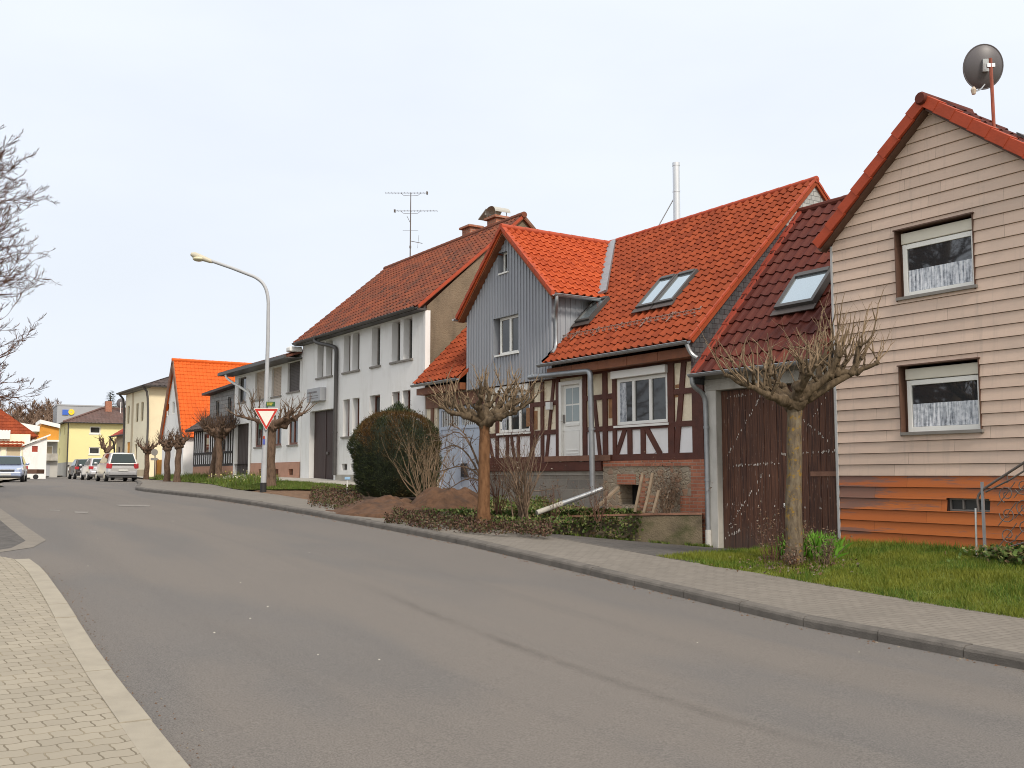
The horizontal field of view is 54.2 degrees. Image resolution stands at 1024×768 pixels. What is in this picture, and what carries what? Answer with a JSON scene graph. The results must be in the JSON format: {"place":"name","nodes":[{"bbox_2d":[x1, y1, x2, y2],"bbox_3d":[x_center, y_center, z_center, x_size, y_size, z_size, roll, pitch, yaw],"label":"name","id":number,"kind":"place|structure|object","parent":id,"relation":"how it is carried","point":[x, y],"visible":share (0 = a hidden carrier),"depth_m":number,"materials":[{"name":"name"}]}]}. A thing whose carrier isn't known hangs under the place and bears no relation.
{"place":"outdoors","nodes":[
{"label":"outdoors","id":0,"kind":"place"},
{"bbox_2d":[0,521,24,549],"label":"side road","id":1,"kind":"structure","parent":0,"point":[9,538],"depth_m":17.43,"materials":[{"name":"asphalt"}]},
{"bbox_2d":[0,509,44,551],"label":"gutter strip","id":2,"kind":"object","parent":1,"relation":"on","point":[30,537],"visible":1,"depth_m":18.35,"materials":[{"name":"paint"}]},
{"bbox_2d":[0,124,60,409],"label":"bare tree","id":3,"kind":"object","parent":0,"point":[8,281],"visible":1,"depth_m":32.50,"materials":[{"name":"brown plant"}]},
{"bbox_2d":[0,475,60,484],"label":"pavement","id":4,"kind":"structure","parent":0,"point":[1,479],"depth_m":66.65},
{"bbox_2d":[27,469,43,478],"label":"flat trailer","id":5,"kind":"object","parent":4,"relation":"on","point":[35,471],"visible":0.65,"depth_m":71.38,"materials":[{"name":"brown wood"}]},
{"bbox_2d":[21,420,59,477],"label":"balcony house","id":6,"kind":"structure","parent":4,"relation":"on","point":[41,428],"depth_m":92.05,"materials":[{"name":"grey paint"}]},
{"bbox_2d":[0,477,136,486],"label":"road","id":7,"kind":"structure","parent":0,"point":[61,482],"depth_m":51.88,"materials":[{"name":"asphalt"}]},
{"bbox_2d":[0,456,28,481],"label":"parked car","id":8,"kind":"object","parent":7,"relation":"on","point":[13,467],"visible":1,"depth_m":55.68,"materials":[{"name":"blue"}]},
{"bbox_2d":[67,459,94,478],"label":"parked car","id":9,"kind":"object","parent":7,"relation":"on","point":[74,471],"visible":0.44,"depth_m":73.71,"materials":[{"name":"grey"}]},
{"bbox_2d":[79,458,114,479],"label":"parked car","id":10,"kind":"object","parent":7,"relation":"on","point":[87,469],"visible":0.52,"depth_m":67.23,"materials":[{"name":"grey"}]},
{"bbox_2d":[93,435,116,452],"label":"pollard tree","id":11,"kind":"object","parent":7,"relation":"on","point":[103,445],"visible":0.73,"depth_m":92.75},
{"bbox_2d":[94,452,138,480],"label":"parked car","id":12,"kind":"object","parent":7,"relation":"on","point":[125,466],"visible":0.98,"depth_m":58.63,"materials":[{"name":"silver metal"}]},
{"bbox_2d":[0,556,149,767],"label":"pavement","id":13,"kind":"structure","parent":0,"point":[55,711],"depth_m":6.89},
{"bbox_2d":[0,479,240,489],"bbox_3d":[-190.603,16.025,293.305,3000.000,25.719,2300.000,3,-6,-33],"label":"ground","id":14,"kind":"structure","parent":0,"point":[150,479],"depth_m":50.03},
{"bbox_2d":[0,409,38,480],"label":"orange roof farmhouse","id":15,"kind":"object","parent":14,"relation":"on","point":[15,435],"visible":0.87,"depth_m":76.25,"materials":[{"name":"tile"}]},
{"bbox_2d":[6,447,20,455],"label":"window","id":16,"kind":"structure","parent":15,"relation":"in","point":[10,451],"depth_m":75.65,"materials":[{"name":"beige paint"}]},
{"bbox_2d":[23,434,50,478],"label":"white annex","id":17,"kind":"object","parent":14,"relation":"on","point":[35,454],"visible":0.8,"depth_m":76.24,"materials":[{"name":"paint"}]},
{"bbox_2d":[53,404,125,423],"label":"commercial building","id":18,"kind":"structure","parent":14,"relation":"on","point":[61,412],"depth_m":191.58,"materials":[{"name":"beige paint"}]},
{"bbox_2d":[57,401,125,476],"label":"yellow house","id":19,"kind":"structure","parent":14,"relation":"on","point":[77,439],"depth_m":99.31,"materials":[{"name":"paint"}]},
{"bbox_2d":[88,447,99,454],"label":"window","id":20,"kind":"structure","parent":19,"relation":"in","point":[92,450],"depth_m":99.10,"materials":[{"name":"white glass"}]},
{"bbox_2d":[89,426,100,434],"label":"window","id":21,"kind":"structure","parent":19,"relation":"in","point":[96,430],"depth_m":99.27,"materials":[{"name":"white glass"}]},
{"bbox_2d":[14,559,189,767],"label":"kerb","id":22,"kind":"structure","parent":14,"relation":"on","point":[152,744],"depth_m":7.31,"materials":[{"name":"concrete"}]},
{"bbox_2d":[108,429,122,452],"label":"red roof cottage","id":23,"kind":"structure","parent":14,"relation":"on","point":[119,440],"depth_m":81.72,"materials":[{"name":"beige paint"}]},
{"bbox_2d":[116,376,168,478],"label":"cream house","id":24,"kind":"structure","parent":14,"relation":"on","point":[142,417],"depth_m":72.17,"materials":[{"name":"paint"}]},
{"bbox_2d":[158,358,250,480],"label":"orange roof house","id":25,"kind":"structure","parent":14,"relation":"on","point":[190,381],"depth_m":57.33,"materials":[{"name":"tile"}]},
{"bbox_2d":[185,383,234,475],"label":"slate house","id":26,"kind":"structure","parent":14,"relation":"on","point":[222,397],"depth_m":51.23,"materials":[{"name":"grey stone"}]},
{"bbox_2d":[217,346,302,481],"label":"white house","id":27,"kind":"structure","parent":14,"relation":"on","point":[285,374],"depth_m":43.64,"materials":[{"name":"paint"}]},
{"bbox_2d":[237,377,245,403],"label":"window","id":28,"kind":"structure","parent":27,"relation":"in","point":[243,380],"depth_m":47.36,"materials":[{"name":"grey glass"}]},
{"bbox_2d":[253,424,262,448],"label":"window","id":29,"kind":"structure","parent":27,"relation":"in","point":[259,432],"depth_m":45.01,"materials":[{"name":"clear glass"}]},
{"bbox_2d":[255,371,264,401],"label":"window","id":30,"kind":"structure","parent":27,"relation":"in","point":[260,375],"depth_m":45.16,"materials":[{"name":"beige glass"}]},
{"bbox_2d":[270,366,281,398],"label":"window","id":31,"kind":"structure","parent":27,"relation":"in","point":[277,371],"depth_m":43.35,"materials":[{"name":"beige glass"}]},
{"bbox_2d":[276,428,281,446],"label":"window","id":32,"kind":"structure","parent":27,"relation":"in","point":[278,433],"depth_m":42.85,"materials":[{"name":"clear glass"}]},
{"bbox_2d":[286,419,297,446],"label":"window","id":33,"kind":"structure","parent":27,"relation":"in","point":[293,440],"depth_m":41.32,"materials":[{"name":"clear glass"}]},
{"bbox_2d":[286,361,299,393],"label":"window","id":34,"kind":"structure","parent":27,"relation":"in","point":[295,366],"depth_m":41.62,"materials":[{"name":"grey glass"}]},
{"bbox_2d":[291,206,535,481],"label":"white house","id":35,"kind":"structure","parent":14,"relation":"on","point":[378,341],"depth_m":36.03,"materials":[{"name":"paint"}]},
{"bbox_2d":[377,328,379,364],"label":"window","id":36,"kind":"structure","parent":35,"relation":"in","point":[378,346],"depth_m":35.31,"materials":[{"name":"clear glass"}]},
{"bbox_2d":[397,322,399,360],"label":"window","id":37,"kind":"structure","parent":35,"relation":"in","point":[398,358],"depth_m":33.98,"materials":[{"name":"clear glass"}]},
{"bbox_2d":[388,191,430,255],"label":"tv antenna","id":38,"kind":"object","parent":35,"relation":"on","point":[410,217],"visible":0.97,"depth_m":41.47,"materials":[{"name":"metal"}]},
{"bbox_2d":[409,319,411,357],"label":"window","id":39,"kind":"structure","parent":35,"relation":"in","point":[410,330],"depth_m":33.26,"materials":[{"name":"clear glass"}]},
{"bbox_2d":[136,487,1023,669],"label":"kerb","id":40,"kind":"structure","parent":14,"relation":"on","point":[1001,657],"depth_m":12.89,"materials":[{"name":"concrete"}]},
{"bbox_2d":[530,512,701,544],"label":"garden wall","id":41,"kind":"structure","parent":14,"relation":"on","point":[678,528],"depth_m":20.96,"materials":[{"name":"concrete"}]},
{"bbox_2d":[427,507,643,540],"bbox_3d":[-0.203,3.124,21.923,6.239,0.906,2.038,-3,-6,28],"label":"ivy","id":42,"kind":"object","parent":41,"relation":"on","point":[588,511],"visible":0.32,"depth_m":20.99,"materials":[{"name":"plant"}]},
{"bbox_2d":[633,473,653,512],"bbox_3d":[2.736,2.253,20.752,0.366,0.822,0.273,-3,-6,29],"label":"wooden pallet","id":43,"kind":"object","parent":41,"relation":"on","point":[640,488],"visible":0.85,"depth_m":20.77,"materials":[{"name":"brown wood"}]},
{"bbox_2d":[410,162,832,543],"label":"half timbered house","id":44,"kind":"structure","parent":14,"relation":"on","point":[606,340],"depth_m":25.11,"materials":[{"name":"tile"}]},
{"bbox_2d":[439,404,479,492],"bbox_3d":[-1.353,2.298,29.929,0.580,3.260,2.580,3,-6,-33],"label":"yard door","id":45,"kind":"structure","parent":44,"relation":"in","point":[458,476],"depth_m":29.92,"materials":[{"name":"blue metal"}]},
{"bbox_2d":[494,315,518,356],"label":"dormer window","id":46,"kind":"structure","parent":44,"relation":"in","point":[508,325],"depth_m":27.66,"materials":[{"name":"white glass"}]},
{"bbox_2d":[495,383,530,434],"bbox_3d":[0.051,0.712,27.349,0.220,1.340,1.700,3,-6,-33],"label":"window","id":47,"kind":"structure","parent":44,"relation":"in","point":[518,418],"depth_m":27.28,"materials":[{"name":"white glass"}]},
{"bbox_2d":[559,379,582,461],"bbox_3d":[1.526,0.936,25.130,0.170,2.040,0.980,3,-6,-33],"label":"door","id":48,"kind":"structure","parent":44,"relation":"in","point":[570,392],"depth_m":25.17,"materials":[{"name":"white wood"}]},
{"bbox_2d":[570,296,609,327],"bbox_3d":[2.052,-1.881,25.945,0.802,0.827,0.740,3,-6,-33],"label":"roof window","id":49,"kind":"structure","parent":44,"relation":"in","point":[594,307],"depth_m":25.86,"materials":[{"name":"grey"}]},
{"bbox_2d":[610,364,668,427],"bbox_3d":[2.948,0.307,22.906,0.220,1.340,1.940,3,-6,-33],"label":"window","id":50,"kind":"structure","parent":44,"relation":"in","point":[641,392],"depth_m":22.89,"materials":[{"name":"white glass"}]},
{"bbox_2d":[631,274,676,313],"bbox_3d":[3.456,-2.181,24.033,0.952,0.977,0.730,3,-6,-33],"label":"roof window","id":51,"kind":"structure","parent":44,"relation":"in","point":[647,301],"depth_m":24.02,"materials":[{"name":"grey"}]},
{"bbox_2d":[649,268,698,309],"bbox_3d":[3.823,-2.233,23.469,0.952,0.977,0.780,3,-6,-33],"label":"roof window","id":52,"kind":"structure","parent":44,"relation":"in","point":[682,279],"depth_m":23.41,"materials":[{"name":"grey"}]},
{"bbox_2d":[687,194,847,548],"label":"garage","id":53,"kind":"structure","parent":14,"relation":"on","point":[745,428],"depth_m":20.25,"materials":[{"name":"wood"}]},
{"bbox_2d":[770,266,830,316],"bbox_3d":[5.892,-1.874,20.173,0.804,0.957,1.116,3,-6,-33],"label":"roof window","id":54,"kind":"structure","parent":53,"relation":"in","point":[803,292],"depth_m":20.09,"materials":[{"name":"grey"}]},
{"bbox_2d":[813,92,1023,548],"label":"clad house","id":55,"kind":"structure","parent":14,"relation":"on","point":[926,220],"depth_m":16.71,"materials":[{"name":"beige"}]},
{"bbox_2d":[892,212,977,301],"bbox_3d":[7.122,-2.094,16.762,0.260,1.256,1.515,3,-6,-33],"label":"window","id":56,"kind":"structure","parent":55,"relation":"in","point":[940,259],"depth_m":16.81,"materials":[{"name":"white glass"}]},
{"bbox_2d":[897,357,983,435],"bbox_3d":[7.119,0.236,16.554,0.260,1.216,1.525,3,-6,-33],"label":"window","id":57,"kind":"structure","parent":55,"relation":"in","point":[951,404],"depth_m":16.60,"materials":[{"name":"white glass"}]},
{"bbox_2d":[950,498,989,511],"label":"cellar window","id":58,"kind":"structure","parent":55,"relation":"in","point":[956,504],"depth_m":16.11,"materials":[{"name":"grey glass"}]},
{"bbox_2d":[963,44,1003,127],"bbox_3d":[7.731,-4.617,16.245,0.644,1.966,0.488,-1,-5,8],"label":"satellite dish","id":59,"kind":"object","parent":55,"relation":"attached to","point":[983,65],"visible":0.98,"depth_m":16.39,"materials":[{"name":"grey metal"}]},
{"bbox_2d":[149,470,280,487],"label":"verge","id":60,"kind":"structure","parent":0,"point":[205,482],"depth_m":45.90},
{"bbox_2d":[197,408,232,478],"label":"pollard tree","id":61,"kind":"object","parent":60,"relation":"on","point":[212,466],"visible":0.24,"depth_m":48.24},
{"bbox_2d":[190,403,240,477],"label":"pollard tree","id":62,"kind":"object","parent":60,"relation":"on","point":[219,433],"visible":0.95,"depth_m":46.88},
{"bbox_2d":[0,486,429,555],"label":"road junction","id":63,"kind":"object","parent":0,"point":[106,523],"visible":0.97,"depth_m":21.17,"materials":[{"name":"asphalt"}]},
{"bbox_2d":[223,475,354,484],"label":"front path","id":64,"kind":"structure","parent":0,"point":[317,480],"depth_m":38.28,"materials":[{"name":"concrete"}]},
{"bbox_2d":[244,489,703,519],"bbox_3d":[-3.249,3.207,28.718,4.385,0.801,21.000,3,-6,-33],"label":"garden bed","id":65,"kind":"object","parent":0,"point":[300,493],"visible":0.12,"depth_m":32.04,"materials":[{"name":"soil"}]},
{"bbox_2d":[190,252,269,491],"bbox_3d":[-9.865,-0.438,34.697,2.842,8.425,0.395,0,-5,2],"label":"street lamp","id":66,"kind":"object","parent":65,"relation":"on","point":[197,257],"visible":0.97,"depth_m":34.75,"materials":[{"name":"metal"}]},
{"bbox_2d":[254,408,277,429],"bbox_3d":[-8.474,1.216,34.510,0.829,0.747,0.182,0,-5,0],"label":"give way sign","id":67,"kind":"object","parent":66,"relation":"attached to","point":[266,416],"visible":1,"depth_m":34.44,"materials":[{"name":"metal"}]},
{"bbox_2d":[307,484,363,508],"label":"heather","id":68,"kind":"object","parent":65,"relation":"on","point":[315,497],"visible":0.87,"depth_m":27.37,"materials":[{"name":"plant"}]},
{"bbox_2d":[325,495,430,518],"bbox_3d":[-3.085,2.994,24.286,2.790,0.594,4.814,3,-6,-33],"label":"soil heap","id":69,"kind":"object","parent":65,"relation":"on","point":[379,507],"visible":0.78,"depth_m":23.40,"materials":[{"name":"soil"}]},
{"bbox_2d":[346,401,444,497],"bbox_3d":[-3.252,1.869,28.250,2.837,2.836,2.931,3,-6,-33],"label":"clipped yew","id":70,"kind":"object","parent":65,"relation":"on","point":[376,474],"visible":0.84,"depth_m":27.36,"materials":[{"name":"plant"}]},
{"bbox_2d":[381,393,470,496],"bbox_3d":[-2.064,1.550,24.644,2.344,3.338,2.094,1,-5,-9],"label":"bare shrub","id":71,"kind":"object","parent":65,"relation":"on","point":[430,453],"visible":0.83,"depth_m":24.46,"materials":[{"name":"brown plant"}]},
{"bbox_2d":[411,487,494,511],"bbox_3d":[-1.642,2.868,24.107,2.646,0.781,2.089,-4,-6,35],"label":"soil heap","id":72,"kind":"object","parent":65,"relation":"on","point":[437,498],"visible":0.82,"depth_m":23.43,"materials":[{"name":"soil"}]},
{"bbox_2d":[382,501,553,536],"bbox_3d":[-1.062,2.800,21.236,2.994,0.554,6.756,5,-7,-41],"label":"groundcover","id":73,"kind":"object","parent":65,"relation":"on","point":[468,523],"visible":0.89,"depth_m":19.83,"materials":[{"name":"plant"}]},
{"bbox_2d":[422,416,490,511],"bbox_3d":[-1.064,1.517,20.784,1.679,2.245,1.336,-4,-6,36],"label":"arching shrub","id":74,"kind":"object","parent":73,"relation":"on","point":[467,454],"visible":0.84,"depth_m":20.60,"materials":[{"name":"plant"}]},
{"bbox_2d":[424,356,545,528],"bbox_3d":[-0.560,1.055,19.830,2.532,3.638,1.664,0,-5,0],"label":"pollard tree","id":75,"kind":"object","parent":73,"relation":"on","point":[484,418],"visible":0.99,"depth_m":19.73,"materials":[{"name":"brown plant"}]},
{"bbox_2d":[485,391,569,519],"bbox_3d":[0.065,1.353,20.367,2.618,3.138,2.452,3,-6,-33],"label":"bare shrub","id":76,"kind":"object","parent":73,"relation":"on","point":[522,503],"visible":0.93,"depth_m":20.39,"materials":[{"name":"brown plant"}]},
{"bbox_2d":[536,465,566,526],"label":"bare shrub","id":77,"kind":"object","parent":73,"relation":"on","point":[551,499],"visible":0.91,"depth_m":20.64,"materials":[{"name":"brown plant"}]},
{"bbox_2d":[447,420,515,517],"bbox_3d":[-0.569,1.806,21.246,1.796,2.292,1.046,-2,-6,19],"label":"bare shrub","id":78,"kind":"object","parent":65,"relation":"on","point":[496,498],"visible":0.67,"depth_m":21.15,"materials":[{"name":"brown plant"}]},
{"bbox_2d":[420,494,593,524],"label":"garden plants","id":79,"kind":"object","parent":65,"relation":"on","point":[536,503],"visible":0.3,"depth_m":21.85,"materials":[{"name":"plant"}]},
{"bbox_2d":[592,486,619,510],"bbox_3d":[2.002,2.439,21.266,0.718,0.514,0.090,4,-6,-35],"label":"wooden plank","id":80,"kind":"object","parent":79,"relation":"on","point":[613,491],"visible":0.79,"depth_m":21.28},
{"bbox_2d":[535,486,603,514],"bbox_3d":[1.206,2.430,20.836,1.613,0.582,0.129,3,-6,-27],"label":"drain pipe","id":81,"kind":"object","parent":65,"relation":"on","point":[563,502],"visible":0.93,"depth_m":20.77,"materials":[{"name":"plastic"}]},
{"bbox_2d":[573,474,613,521],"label":"bare shrub","id":82,"kind":"object","parent":65,"relation":"on","point":[601,510],"visible":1,"depth_m":20.74,"materials":[{"name":"brown plant"}]},
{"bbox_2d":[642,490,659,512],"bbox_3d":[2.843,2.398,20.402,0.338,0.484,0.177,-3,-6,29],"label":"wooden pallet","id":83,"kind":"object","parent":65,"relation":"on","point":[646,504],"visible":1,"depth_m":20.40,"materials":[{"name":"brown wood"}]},
{"bbox_2d":[635,451,711,512],"bbox_3d":[3.493,2.207,21.376,1.597,1.640,1.666,-1,-5,13],"label":"bare shrub","id":84,"kind":"object","parent":65,"relation":"on","point":[663,496],"visible":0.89,"depth_m":21.53,"materials":[{"name":"brown plant"}]},
{"bbox_2d":[0,0,1023,416],"label":"sky","id":85,"kind":"structure","parent":0,"point":[269,140],"materials":[{"name":"white"}]},
{"bbox_2d":[1,539,1023,767],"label":"road","id":86,"kind":"structure","parent":0,"point":[489,659],"depth_m":8.64,"materials":[{"name":"asphalt"}]},
{"bbox_2d":[43,500,1023,767],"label":"grit","id":87,"kind":"object","parent":86,"relation":"on","point":[503,554],"visible":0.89,"depth_m":12.08,"materials":[{"name":"gravel"}]},
{"bbox_2d":[128,478,1023,652],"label":"pavement","id":88,"kind":"structure","parent":0,"point":[994,630],"depth_m":13.51,"materials":[{"name":"concrete"}]},
{"bbox_2d":[135,435,158,479],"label":"pollard tree","id":89,"kind":"object","parent":88,"relation":"on","point":[147,449],"visible":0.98,"depth_m":62.36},
{"bbox_2d":[156,430,180,481],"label":"pollard tree","id":90,"kind":"object","parent":88,"relation":"on","point":[166,445],"visible":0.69,"depth_m":52.55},
{"bbox_2d":[165,426,198,481],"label":"pollard tree","id":91,"kind":"object","parent":88,"relation":"on","point":[178,442],"visible":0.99,"depth_m":50.62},
{"bbox_2d":[529,532,733,561],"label":"driveway","id":92,"kind":"structure","parent":0,"point":[650,548],"depth_m":18.66,"materials":[{"name":"concrete"}]},
{"bbox_2d":[541,531,712,546],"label":"weeds","id":93,"kind":"object","parent":92,"relation":"on","point":[663,542],"visible":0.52,"depth_m":20.91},
{"bbox_2d":[658,540,1023,617],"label":"lawn","id":94,"kind":"structure","parent":0,"point":[851,588],"depth_m":13.85,"materials":[{"name":"plant"}]},
{"bbox_2d":[734,498,785,562],"bbox_3d":[3.996,2.283,16.047,0.836,1.314,1.197,3,-6,-33],"label":"bare shrub","id":95,"kind":"object","parent":94,"relation":"on","point":[772,557],"visible":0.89,"depth_m":15.91,"materials":[{"name":"brown plant"}]},
{"bbox_2d":[781,541,806,568],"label":"bare shrub","id":96,"kind":"object","parent":94,"relation":"on","point":[794,558],"visible":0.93,"depth_m":15.35,"materials":[{"name":"brown plant"}]},
{"bbox_2d":[697,282,893,563],"bbox_3d":[4.409,0.701,15.661,3.902,4.720,1.948,3,-6,-33],"label":"pollard tree","id":97,"kind":"object","parent":94,"relation":"on","point":[800,396],"visible":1,"depth_m":15.74,"materials":[{"name":"brown plant"}]},
{"bbox_2d":[778,518,815,556],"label":"bare shrub","id":98,"kind":"object","parent":94,"relation":"on","point":[804,534],"visible":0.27,"depth_m":16.03,"materials":[{"name":"brown plant"}]},
{"bbox_2d":[775,530,853,558],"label":"daffodil clump","id":99,"kind":"object","parent":94,"relation":"on","point":[818,541],"visible":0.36,"depth_m":16.11,"materials":[{"name":"plant"}]},
{"bbox_2d":[803,522,852,565],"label":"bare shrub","id":100,"kind":"object","parent":94,"relation":"on","point":[828,550],"visible":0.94,"depth_m":15.40,"materials":[{"name":"green plant"}]},
{"bbox_2d":[711,554,965,607],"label":"dead leaves","id":101,"kind":"object","parent":94,"relation":"on","point":[780,563],"visible":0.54,"depth_m":15.34,"materials":[{"name":"brown plant"}]},
{"bbox_2d":[945,541,1023,568],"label":"ivy","id":102,"kind":"object","parent":94,"relation":"on","point":[1014,554],"visible":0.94,"depth_m":14.58,"materials":[{"name":"plant"}]},
{"bbox_2d":[974,461,1023,557],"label":"stair railing","id":103,"kind":"object","parent":94,"relation":"on","point":[981,492],"visible":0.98,"depth_m":14.92,"materials":[{"name":"metal"}]},
{"bbox_2d":[839,536,1009,553],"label":"tall grass","id":104,"kind":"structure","parent":0,"point":[885,542],"depth_m":16.44,"materials":[{"name":"plant"}]},
{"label":"front lawn","id":105,"kind":"structure","parent":0,"visible":0},
{"bbox_2d":[224,386,320,485],"bbox_3d":[-8.753,1.883,36.156,3.592,3.957,2.155,2,-6,-25],"label":"pollard tree","id":106,"kind":"object","parent":105,"relation":"on","point":[285,420],"visible":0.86,"depth_m":36.14,"materials":[{"name":"plant"}]},
{"bbox_2d":[229,479,358,489],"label":"front grass","id":107,"kind":"structure","parent":105,"relation":"on","point":[287,484],"depth_m":35.59,"materials":[{"name":"plant"}]},
{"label":"yard","id":108,"kind":"structure","parent":0,"visible":0},
{"bbox_2d":[155,459,161,474],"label":"wooden gate","id":109,"kind":"structure","parent":108,"relation":"on","point":[158,466],"depth_m":62.02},
{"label":"hill","id":110,"kind":"structure","parent":0,"visible":0},
{"bbox_2d":[0,397,60,440],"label":"woodland","id":111,"kind":"object","parent":110,"relation":"on","point":[30,416],"visible":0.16,"depth_m":222.54,"materials":[{"name":"plant"}]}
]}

